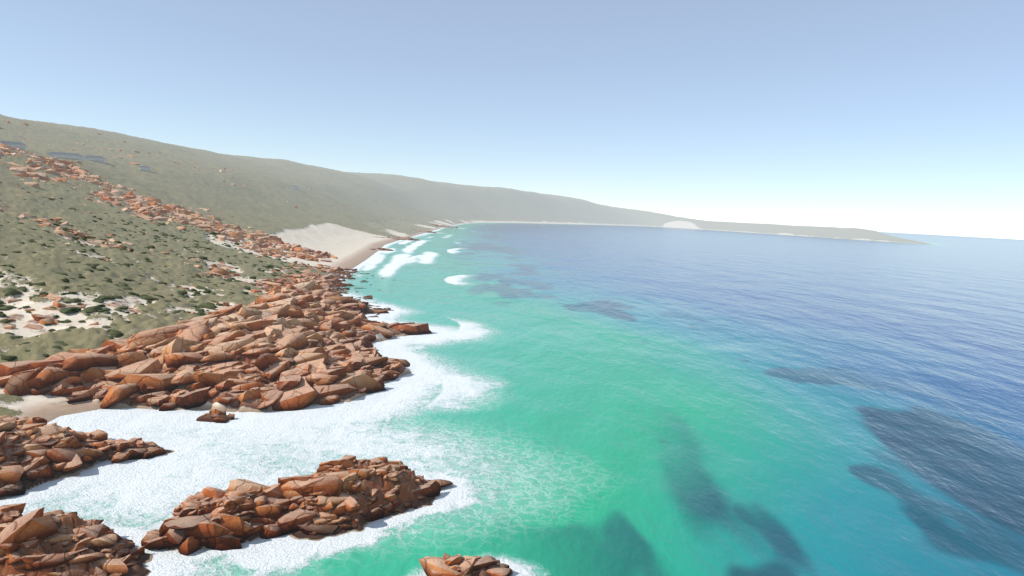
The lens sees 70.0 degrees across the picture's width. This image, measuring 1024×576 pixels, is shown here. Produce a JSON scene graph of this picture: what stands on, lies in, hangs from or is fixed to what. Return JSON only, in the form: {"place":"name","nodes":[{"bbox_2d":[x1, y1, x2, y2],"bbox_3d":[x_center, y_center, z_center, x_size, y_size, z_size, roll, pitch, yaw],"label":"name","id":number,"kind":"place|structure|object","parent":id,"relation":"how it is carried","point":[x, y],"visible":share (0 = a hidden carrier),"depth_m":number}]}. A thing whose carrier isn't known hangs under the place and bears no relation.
{"place":"outdoors","nodes":[
{"label":"outdoors","id":0,"kind":"place"},
{"bbox_2d":[0,114,933,575],"bbox_3d":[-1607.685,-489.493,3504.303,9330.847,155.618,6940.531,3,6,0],"label":"terrain","id":1,"kind":"structure","parent":0,"point":[390,208],"depth_m":453.07},
{"bbox_2d":[0,141,25,150],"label":"building","id":2,"kind":"structure","parent":1,"relation":"on","point":[20,145],"depth_m":563.62},
{"bbox_2d":[46,152,82,160],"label":"building","id":3,"kind":"structure","parent":1,"relation":"on","point":[73,156],"depth_m":644.81},
{"bbox_2d":[84,155,105,163],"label":"building","id":4,"kind":"structure","parent":1,"relation":"on","point":[100,159],"depth_m":688.58},
{"bbox_2d":[138,166,150,171],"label":"building","id":5,"kind":"structure","parent":1,"relation":"on","point":[145,168],"depth_m":733.00},
{"bbox_2d":[0,172,320,361],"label":"heath shrubs","id":6,"kind":"object","parent":1,"relation":"on","point":[8,291],"visible":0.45,"depth_m":230.19},
{"bbox_2d":[0,115,457,278],"bbox_3d":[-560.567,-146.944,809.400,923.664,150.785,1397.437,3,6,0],"label":"rocks","id":7,"kind":"object","parent":1,"relation":"on","point":[149,206],"visible":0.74,"depth_m":482.86},
{"bbox_2d":[0,228,510,575],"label":"rocks","id":8,"kind":"object","parent":1,"relation":"on","point":[305,344],"visible":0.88,"depth_m":137.16},
{"bbox_2d":[0,223,1023,575],"bbox_3d":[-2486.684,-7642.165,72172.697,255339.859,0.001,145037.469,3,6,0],"label":"sea","id":9,"kind":"structure","parent":0,"point":[602,401],"depth_m":144.40},
{"bbox_2d":[0,0,1023,239],"label":"sky","id":10,"kind":"structure","parent":0,"point":[892,116]}
]}

